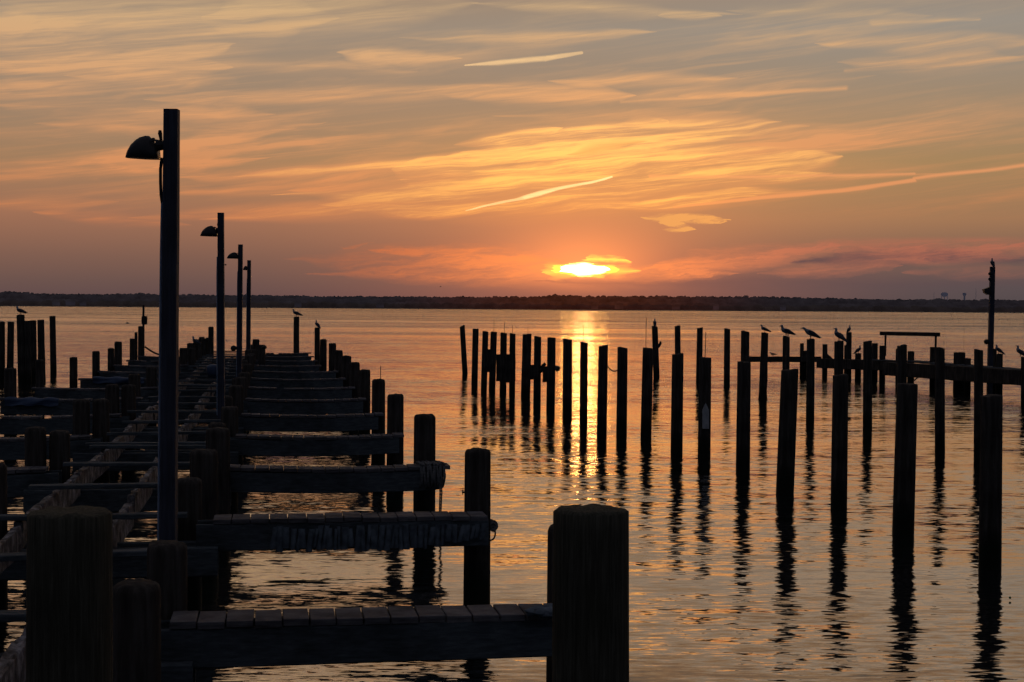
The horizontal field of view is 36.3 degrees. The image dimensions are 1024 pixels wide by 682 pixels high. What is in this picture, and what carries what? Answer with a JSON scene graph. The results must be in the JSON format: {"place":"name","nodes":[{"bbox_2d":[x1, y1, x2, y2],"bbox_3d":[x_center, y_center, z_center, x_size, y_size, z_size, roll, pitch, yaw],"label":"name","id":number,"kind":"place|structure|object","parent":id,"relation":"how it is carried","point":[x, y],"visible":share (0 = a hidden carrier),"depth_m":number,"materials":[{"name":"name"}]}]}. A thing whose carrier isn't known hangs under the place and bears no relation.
{"place":"outdoors","nodes":[
{"label":"outdoors","id":0,"kind":"place"},
{"bbox_2d":[0,306,1023,681],"bbox_3d":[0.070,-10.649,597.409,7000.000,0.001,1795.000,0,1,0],"label":"water","id":1,"kind":"structure","parent":0,"point":[750,574],"depth_m":19.01,"materials":[{"name":"liquid"}]},
{"bbox_2d":[0,321,4,376],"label":"piling","id":2,"kind":"object","parent":1,"relation":"on","point":[2,346],"visible":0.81,"depth_m":49.93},
{"bbox_2d":[4,368,16,436],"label":"piling","id":3,"kind":"object","parent":1,"relation":"on","point":[10,382],"visible":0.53,"depth_m":26.34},
{"bbox_2d":[7,322,13,367],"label":"piling","id":4,"kind":"object","parent":1,"relation":"on","point":[10,345],"visible":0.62,"depth_m":49.93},
{"bbox_2d":[17,315,24,381],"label":"piling","id":5,"kind":"object","parent":1,"relation":"on","point":[20,347],"visible":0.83,"depth_m":46.92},
{"bbox_2d":[24,321,31,381],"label":"piling","id":6,"kind":"object","parent":1,"relation":"on","point":[27,352],"visible":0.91,"depth_m":46.94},
{"bbox_2d":[30,320,36,378],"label":"piling","id":7,"kind":"object","parent":1,"relation":"on","point":[33,342],"visible":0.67,"depth_m":48.93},
{"bbox_2d":[24,426,46,513],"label":"piling","id":8,"kind":"object","parent":1,"relation":"on","point":[35,447],"visible":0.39,"depth_m":15.44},
{"bbox_2d":[36,359,43,417],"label":"piling","id":9,"kind":"object","parent":1,"relation":"on","point":[40,373],"visible":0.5,"depth_m":30.13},
{"bbox_2d":[37,320,45,379],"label":"piling","id":10,"kind":"object","parent":1,"relation":"on","point":[41,339],"visible":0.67,"depth_m":47.93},
{"bbox_2d":[49,316,56,371],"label":"piling","id":11,"kind":"object","parent":1,"relation":"on","point":[53,362],"visible":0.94,"depth_m":53.93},
{"bbox_2d":[49,429,69,483],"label":"piling","id":12,"kind":"object","parent":1,"relation":"in","point":[59,447],"visible":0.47,"depth_m":15.53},
{"bbox_2d":[26,505,112,681],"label":"piling","id":13,"kind":"object","parent":1,"relation":"in","point":[69,594],"visible":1,"depth_m":5.35,"materials":[{"name":"wood"}]},
{"bbox_2d":[69,357,77,387],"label":"piling","id":14,"kind":"object","parent":1,"relation":"on","point":[73,379],"visible":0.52,"depth_m":33.91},
{"bbox_2d":[72,399,89,475],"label":"piling","id":15,"kind":"object","parent":1,"relation":"on","point":[81,416],"visible":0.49,"depth_m":19.22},
{"bbox_2d":[92,351,99,379],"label":"piling","id":16,"kind":"object","parent":1,"relation":"on","point":[95,361],"visible":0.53,"depth_m":37.67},
{"bbox_2d":[92,399,109,482],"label":"piling","id":17,"kind":"object","parent":1,"relation":"on","point":[101,422],"visible":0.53,"depth_m":19.30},
{"bbox_2d":[105,384,118,413],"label":"piling","id":18,"kind":"object","parent":1,"relation":"on","point":[112,393],"visible":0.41,"depth_m":22.99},
{"bbox_2d":[114,341,121,370],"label":"piling","id":19,"kind":"object","parent":1,"relation":"on","point":[117,352],"visible":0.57,"depth_m":42.95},
{"bbox_2d":[121,384,135,449],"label":"piling","id":20,"kind":"object","parent":1,"relation":"on","point":[128,397],"visible":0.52,"depth_m":23.07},
{"bbox_2d":[128,374,140,396],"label":"piling","id":21,"kind":"object","parent":1,"relation":"on","point":[133,379],"visible":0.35,"depth_m":26.77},
{"bbox_2d":[113,578,160,681],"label":"piling","id":22,"kind":"object","parent":1,"relation":"in","point":[136,629],"visible":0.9,"depth_m":6.54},
{"bbox_2d":[138,326,143,359],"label":"piling","id":23,"kind":"object","parent":1,"relation":"on","point":[140,340],"visible":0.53,"depth_m":48.99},
{"bbox_2d":[125,109,179,540],"bbox_3d":[-2.354,0.602,10.216,0.343,4.220,0.186,0,1,0],"label":"lamp pole","id":24,"kind":"object","parent":1,"relation":"on","point":[146,147],"visible":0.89,"depth_m":10.16,"materials":[{"name":"metal"}]},
{"bbox_2d":[147,540,186,619],"bbox_3d":[-1.822,2.205,8.250,0.215,2.308,0.215,0,1,0],"label":"piling","id":25,"kind":"object","parent":1,"relation":"in","point":[166,566],"visible":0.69,"depth_m":8.14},
{"bbox_2d":[178,477,201,610],"bbox_3d":[-2.497,2.161,12.052,0.213,2.223,0.216,0,1,0],"label":"piling","id":26,"kind":"object","parent":1,"relation":"on","point":[190,496],"visible":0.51,"depth_m":11.95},
{"bbox_2d":[190,448,218,580],"bbox_3d":[-2.656,2.084,13.452,0.253,2.313,0.248,0,1,0],"label":"piling","id":27,"kind":"object","parent":1,"relation":"on","point":[204,465],"visible":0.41,"depth_m":13.33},
{"bbox_2d":[208,327,213,360],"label":"piling","id":28,"kind":"object","parent":1,"relation":"on","point":[210,340],"visible":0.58,"depth_m":49.45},
{"bbox_2d":[200,213,225,418],"bbox_3d":[-4.209,0.320,22.013,0.367,4.248,0.188,0,1,0],"label":"lamp pole","id":29,"kind":"object","parent":1,"relation":"on","point":[212,231],"visible":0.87,"depth_m":21.96,"materials":[{"name":"metal"}]},
{"bbox_2d":[206,427,229,514],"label":"piling","id":30,"kind":"object","parent":1,"relation":"in","point":[218,439],"visible":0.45,"depth_m":15.24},
{"bbox_2d":[0,351,249,681],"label":"walkway frame","id":31,"kind":"object","parent":30,"relation":"on","point":[197,404],"visible":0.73,"depth_m":15.11,"materials":[{"name":"wood"}]},
{"bbox_2d":[7,466,61,497],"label":"finger pier","id":32,"kind":"structure","parent":31,"relation":"attached to","point":[20,479],"depth_m":15.14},
{"bbox_2d":[0,435,102,459],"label":"finger pier","id":33,"kind":"structure","parent":31,"relation":"attached to","point":[12,448],"depth_m":18.85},
{"bbox_2d":[0,413,129,434],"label":"finger pier","id":34,"kind":"structure","parent":31,"relation":"attached to","point":[14,424],"depth_m":22.56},
{"bbox_2d":[0,397,149,414],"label":"finger pier","id":35,"kind":"structure","parent":31,"relation":"attached to","point":[64,407],"depth_m":26.27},
{"bbox_2d":[4,397,58,406],"bbox_3d":[-8.055,1.016,26.226,0.869,0.161,0.170,0,1,-9],"label":"blue sheet","id":36,"kind":"object","parent":35,"relation":"on","point":[33,401],"visible":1,"depth_m":26.16,"materials":[{"name":"plastic"}]},
{"bbox_2d":[31,387,157,400],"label":"finger pier","id":37,"kind":"structure","parent":31,"relation":"attached to","point":[74,393],"depth_m":30.04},
{"bbox_2d":[78,378,157,387],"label":"finger pier","id":38,"kind":"structure","parent":31,"relation":"attached to","point":[86,383],"depth_m":33.80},
{"bbox_2d":[93,376,143,383],"bbox_3d":[-8.527,0.847,33.882,1.084,0.161,0.170,0,1,-9],"label":"blue sheet","id":39,"kind":"object","parent":38,"relation":"on","point":[114,380],"visible":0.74,"depth_m":33.80,"materials":[{"name":"plastic"}]},
{"bbox_2d":[97,371,185,378],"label":"finger pier","id":40,"kind":"structure","parent":31,"relation":"attached to","point":[115,373],"depth_m":37.60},
{"bbox_2d":[113,365,192,371],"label":"finger pier","id":41,"kind":"structure","parent":31,"relation":"attached to","point":[131,368],"depth_m":41.39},
{"bbox_2d":[255,360,317,366],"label":"finger pier","id":42,"kind":"structure","parent":31,"relation":"attached to","point":[291,363],"depth_m":45.77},
{"bbox_2d":[254,365,320,372],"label":"finger pier","id":43,"kind":"structure","parent":31,"relation":"attached to","point":[305,368],"depth_m":42.00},
{"bbox_2d":[265,356,313,361],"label":"finger pier","id":44,"kind":"structure","parent":31,"relation":"attached to","point":[297,358],"depth_m":49.55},
{"bbox_2d":[252,370,337,380],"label":"finger pier","id":45,"kind":"structure","parent":31,"relation":"attached to","point":[297,375],"depth_m":38.24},
{"bbox_2d":[250,377,345,389],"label":"finger pier","id":46,"kind":"structure","parent":31,"relation":"attached to","point":[280,384],"depth_m":34.47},
{"bbox_2d":[247,386,354,400],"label":"finger pier","id":47,"kind":"structure","parent":31,"relation":"attached to","point":[303,393],"depth_m":30.70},
{"bbox_2d":[243,398,365,413],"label":"finger pier","id":48,"kind":"structure","parent":31,"relation":"attached to","point":[307,406],"depth_m":26.92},
{"bbox_2d":[238,412,383,431],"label":"finger pier","id":49,"kind":"structure","parent":31,"relation":"attached to","point":[303,422],"depth_m":23.14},
{"bbox_2d":[230,433,403,455],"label":"finger pier","id":50,"kind":"structure","parent":31,"relation":"attached to","point":[290,445],"depth_m":19.37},
{"bbox_2d":[230,463,449,492],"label":"finger pier","id":51,"kind":"structure","parent":31,"relation":"attached to","point":[317,479],"depth_m":15.60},
{"bbox_2d":[416,460,445,488],"bbox_3d":[-0.818,1.361,15.886,0.300,0.289,0.372,0,1,-9],"label":"rope wrapping","id":52,"kind":"object","parent":51,"relation":"attached to","point":[440,471],"visible":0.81,"depth_m":15.71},
{"bbox_2d":[196,511,488,552],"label":"finger pier","id":53,"kind":"structure","parent":31,"relation":"attached to","point":[365,531],"depth_m":11.80,"materials":[{"name":"wood"}]},
{"bbox_2d":[161,603,551,668],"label":"finger pier","id":54,"kind":"structure","parent":31,"relation":"attached to","point":[247,638],"depth_m":8.03,"materials":[{"name":"wood"}]},
{"bbox_2d":[524,604,551,618],"bbox_3d":[0.160,1.401,8.096,0.194,0.064,0.187,0,1,0],"label":"rag","id":55,"kind":"object","parent":54,"relation":"on","point":[542,611],"visible":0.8,"depth_m":8.05,"materials":[{"name":"fabric"}]},
{"bbox_2d":[221,406,237,492],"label":"piling","id":56,"kind":"object","parent":1,"relation":"on","point":[229,416],"visible":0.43,"depth_m":19.54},
{"bbox_2d":[227,244,242,376],"bbox_3d":[-6.003,0.044,33.810,0.337,4.262,0.174,0,1,0],"label":"lamp pole","id":57,"kind":"object","parent":1,"relation":"on","point":[239,257],"visible":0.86,"depth_m":33.75,"materials":[{"name":"metal"}]},
{"bbox_2d":[229,385,242,462],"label":"piling","id":58,"kind":"object","parent":1,"relation":"on","point":[236,392],"visible":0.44,"depth_m":23.31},
{"bbox_2d":[234,377,246,433],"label":"piling","id":59,"kind":"object","parent":1,"relation":"on","point":[242,381],"visible":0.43,"depth_m":27.10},
{"bbox_2d":[243,260,250,349],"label":"lamp pole","id":60,"kind":"object","parent":1,"relation":"on","point":[248,313],"visible":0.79,"depth_m":45.54,"materials":[{"name":"metal"}]},
{"bbox_2d":[293,316,298,352],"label":"piling","id":61,"kind":"object","parent":1,"relation":"on","point":[296,337],"visible":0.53,"depth_m":54.42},
{"bbox_2d":[314,327,319,370],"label":"piling","id":62,"kind":"object","parent":1,"relation":"on","point":[317,345],"visible":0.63,"depth_m":51.94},
{"bbox_2d":[320,339,326,371],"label":"piling","id":63,"kind":"object","parent":1,"relation":"on","point":[323,354],"visible":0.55,"depth_m":46.28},
{"bbox_2d":[334,350,342,379],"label":"piling","id":64,"kind":"object","parent":1,"relation":"on","point":[338,354],"visible":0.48,"depth_m":38.72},
{"bbox_2d":[342,355,350,386],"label":"piling","id":65,"kind":"object","parent":1,"relation":"on","point":[346,360],"visible":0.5,"depth_m":34.94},
{"bbox_2d":[349,362,359,413],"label":"piling","id":66,"kind":"object","parent":1,"relation":"on","point":[354,368],"visible":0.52,"depth_m":31.17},
{"bbox_2d":[358,369,369,435],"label":"piling","id":67,"kind":"object","parent":1,"relation":"on","point":[364,383],"visible":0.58,"depth_m":27.40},
{"bbox_2d":[371,366,384,461],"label":"piling","id":68,"kind":"object","parent":1,"relation":"in","point":[378,395],"visible":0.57,"depth_m":23.63,"materials":[{"name":"wood"}]},
{"bbox_2d":[387,393,403,465],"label":"piling","id":69,"kind":"object","parent":1,"relation":"in","point":[395,412],"visible":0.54,"depth_m":19.85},
{"bbox_2d":[413,414,435,512],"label":"piling","id":70,"kind":"object","parent":1,"relation":"in","point":[424,439],"visible":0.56,"depth_m":16.07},
{"bbox_2d":[460,325,467,373],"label":"piling","id":71,"kind":"object","parent":1,"relation":"on","point":[463,350],"visible":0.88,"depth_m":54.79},
{"bbox_2d":[471,329,478,383],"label":"piling","id":72,"kind":"object","parent":1,"relation":"on","point":[475,340],"visible":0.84,"depth_m":47.50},
{"bbox_2d":[462,447,490,604],"bbox_3d":[-0.279,2.062,12.384,0.214,2.435,0.215,1,2,37],"label":"piling","id":73,"kind":"object","parent":1,"relation":"in","point":[477,497],"visible":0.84,"depth_m":12.28,"materials":[{"name":"wood"}]},
{"bbox_2d":[481,331,487,392],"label":"piling","id":74,"kind":"object","parent":1,"relation":"on","point":[484,366],"visible":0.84,"depth_m":42.76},
{"bbox_2d":[487,332,496,389],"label":"piling","id":75,"kind":"object","parent":1,"relation":"on","point":[491,368],"visible":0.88,"depth_m":44.21,"materials":[{"name":"wood"}]},
{"bbox_2d":[496,322,506,392],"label":"piling","id":76,"kind":"object","parent":1,"relation":"on","point":[501,367],"visible":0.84,"depth_m":42.61,"materials":[{"name":"wood"}]},
{"bbox_2d":[506,325,515,394],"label":"piling","id":77,"kind":"object","parent":1,"relation":"on","point":[510,368],"visible":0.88,"depth_m":41.50,"materials":[{"name":"wood"}]},
{"bbox_2d":[521,334,531,396],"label":"piling","id":78,"kind":"object","parent":1,"relation":"on","point":[526,364],"visible":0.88,"depth_m":40.84,"materials":[{"name":"wood"}]},
{"bbox_2d":[529,336,545,404],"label":"piling","id":79,"kind":"object","parent":1,"relation":"on","point":[536,369],"visible":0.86,"depth_m":37.48,"materials":[{"name":"wood"}]},
{"bbox_2d":[546,524,552,681],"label":"piling","id":80,"kind":"object","parent":1,"relation":"on","point":[549,593],"visible":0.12,"depth_m":8.57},
{"bbox_2d":[542,337,560,407],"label":"piling","id":81,"kind":"object","parent":1,"relation":"on","point":[550,368],"visible":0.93,"depth_m":36.34,"materials":[{"name":"wood"}]},
{"bbox_2d":[562,338,571,413],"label":"piling","id":82,"kind":"object","parent":1,"relation":"on","point":[567,380],"visible":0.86,"depth_m":34.45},
{"bbox_2d":[579,326,587,423],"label":"piling","id":83,"kind":"object","parent":1,"relation":"on","point":[583,415],"visible":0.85,"depth_m":31.60,"materials":[{"name":"wood"}]},
{"bbox_2d":[552,503,628,681],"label":"piling","id":84,"kind":"object","parent":1,"relation":"in","point":[590,621],"visible":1,"depth_m":5.83,"materials":[{"name":"wood"}]},
{"bbox_2d":[597,345,607,433],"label":"piling","id":85,"kind":"object","parent":1,"relation":"on","point":[602,389],"visible":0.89,"depth_m":28.98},
{"bbox_2d":[616,346,627,433],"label":"piling","id":86,"kind":"object","parent":1,"relation":"on","point":[621,412],"visible":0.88,"depth_m":28.99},
{"bbox_2d":[640,347,652,435],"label":"piling","id":87,"kind":"object","parent":1,"relation":"on","point":[646,393],"visible":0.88,"depth_m":28.75,"materials":[{"name":"wood"}]},
{"bbox_2d":[652,326,661,376],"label":"piling","id":88,"kind":"object","parent":1,"relation":"on","point":[655,347],"visible":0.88,"depth_m":53.07,"materials":[{"name":"wood"}]},
{"bbox_2d":[671,353,683,453],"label":"piling","id":89,"kind":"object","parent":1,"relation":"on","point":[677,408],"visible":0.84,"depth_m":25.24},
{"bbox_2d":[696,327,702,381],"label":"piling","id":90,"kind":"object","parent":1,"relation":"on","point":[699,352],"visible":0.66,"depth_m":49.78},
{"bbox_2d":[698,333,710,457],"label":"piling","id":91,"kind":"object","parent":1,"relation":"on","point":[704,426],"visible":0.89,"depth_m":24.52,"materials":[{"name":"wood"}]},
{"bbox_2d":[724,328,729,384],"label":"piling","id":92,"kind":"object","parent":1,"relation":"on","point":[726,356],"visible":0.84,"depth_m":47.78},
{"bbox_2d":[736,361,750,470],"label":"piling","id":93,"kind":"object","parent":1,"relation":"on","point":[743,416],"visible":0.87,"depth_m":22.67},
{"bbox_2d":[741,330,748,361],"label":"piling","id":94,"kind":"object","parent":1,"relation":"on","point":[745,346],"visible":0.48,"depth_m":42.73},
{"bbox_2d":[758,332,767,399],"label":"piling","id":95,"kind":"object","parent":1,"relation":"on","point":[763,378],"visible":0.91,"depth_m":40.31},
{"bbox_2d":[782,336,789,369],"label":"piling","id":96,"kind":"object","parent":1,"relation":"on","point":[784,354],"visible":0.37,"depth_m":35.06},
{"bbox_2d":[776,330,798,493],"bbox_3d":[3.499,1.502,19.965,0.301,3.279,0.224,0,1,0],"label":"piling","id":97,"kind":"object","parent":1,"relation":"on","point":[785,476],"visible":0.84,"depth_m":19.87,"materials":[{"name":"wood"}]},
{"bbox_2d":[806,338,814,422],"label":"piling","id":98,"kind":"object","parent":1,"relation":"on","point":[810,376],"visible":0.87,"depth_m":32.32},
{"bbox_2d":[830,374,847,508],"bbox_3d":[3.865,1.779,18.477,0.197,2.792,0.194,0,1,0],"label":"piling","id":99,"kind":"object","parent":1,"relation":"on","point":[839,457],"visible":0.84,"depth_m":18.39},
{"bbox_2d":[834,340,843,374],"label":"piling","id":100,"kind":"object","parent":1,"relation":"on","point":[838,355],"visible":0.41,"depth_m":30.46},
{"bbox_2d":[846,332,851,378],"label":"piling","id":101,"kind":"object","parent":1,"relation":"on","point":[848,347],"visible":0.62,"depth_m":52.61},
{"bbox_2d":[863,341,871,429],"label":"piling","id":102,"kind":"object","parent":1,"relation":"on","point":[867,385],"visible":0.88,"depth_m":30.42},
{"bbox_2d":[879,345,884,381],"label":"piling","id":103,"kind":"object","parent":1,"relation":"in","point":[881,357],"visible":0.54,"depth_m":50.72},
{"bbox_2d":[816,358,896,370],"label":"jetty beam","id":104,"kind":"structure","parent":103,"relation":"attached to","point":[847,363],"depth_m":51.70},
{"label":"jetty plank","id":105,"kind":"object","parent":104,"relation":"on","visible":0},
{"bbox_2d":[880,331,939,355],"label":"raised bar","id":106,"kind":"object","parent":105,"relation":"on","point":[935,334],"visible":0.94,"depth_m":48.58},
{"bbox_2d":[897,344,906,382],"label":"piling","id":107,"kind":"object","parent":1,"relation":"on","point":[901,363],"visible":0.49,"depth_m":27.18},
{"bbox_2d":[892,383,917,535],"bbox_3d":[4.091,1.831,16.339,0.263,2.786,0.228,0,1,0],"label":"piling","id":108,"kind":"object","parent":1,"relation":"on","point":[903,518],"visible":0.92,"depth_m":16.24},
{"bbox_2d":[935,347,944,452],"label":"piling","id":109,"kind":"object","parent":1,"relation":"on","point":[939,399],"visible":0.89,"depth_m":25.58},
{"bbox_2d":[953,352,964,388],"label":"piling","id":110,"kind":"object","parent":1,"relation":"on","point":[959,357],"visible":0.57,"depth_m":46.32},
{"bbox_2d":[882,362,1020,384],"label":"jetty beam","id":111,"kind":"structure","parent":110,"relation":"attached to","point":[990,375],"depth_m":45.04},
{"bbox_2d":[907,360,1020,369],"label":"jetty plank","id":112,"kind":"object","parent":111,"relation":"on","point":[927,362],"visible":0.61,"depth_m":46.30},
{"bbox_2d":[974,349,982,459],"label":"piling","id":113,"kind":"object","parent":1,"relation":"on","point":[978,373],"visible":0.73,"depth_m":24.46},
{"bbox_2d":[982,267,994,389],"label":"lamp pole","id":114,"kind":"object","parent":1,"relation":"on","point":[990,292],"visible":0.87,"depth_m":45.93,"materials":[{"name":"metal"}]},
{"bbox_2d":[978,394,1002,569],"bbox_3d":[4.357,1.876,14.240,0.210,2.788,0.202,0,1,0],"label":"piling","id":115,"kind":"object","parent":1,"relation":"on","point":[990,493],"visible":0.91,"depth_m":14.15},
{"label":"piling","id":116,"kind":"object","parent":1,"relation":"on","visible":0},
{"bbox_2d":[749,356,821,361],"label":"jetty beam","id":117,"kind":"structure","parent":116,"relation":"attached to","point":[776,359],"depth_m":53.94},
{"bbox_2d":[0,305,1023,312],"bbox_3d":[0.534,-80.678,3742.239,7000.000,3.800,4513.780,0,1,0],"label":"shore ground","id":118,"kind":"structure","parent":0,"point":[532,309],"depth_m":1494.54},
{"bbox_2d":[0,291,1023,308],"bbox_3d":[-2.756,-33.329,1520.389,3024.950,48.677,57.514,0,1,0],"label":"distant wood","id":119,"kind":"object","parent":118,"relation":"on","point":[588,300],"visible":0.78,"depth_m":1514.94,"materials":[{"name":"plant"}]},
{"bbox_2d":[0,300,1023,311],"bbox_3d":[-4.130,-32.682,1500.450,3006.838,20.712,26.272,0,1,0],"label":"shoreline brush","id":120,"kind":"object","parent":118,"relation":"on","point":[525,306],"visible":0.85,"depth_m":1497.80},
{"bbox_2d":[0,0,1023,300],"label":"sky","id":121,"kind":"structure","parent":0,"point":[845,149],"materials":[{"name":"orange"}]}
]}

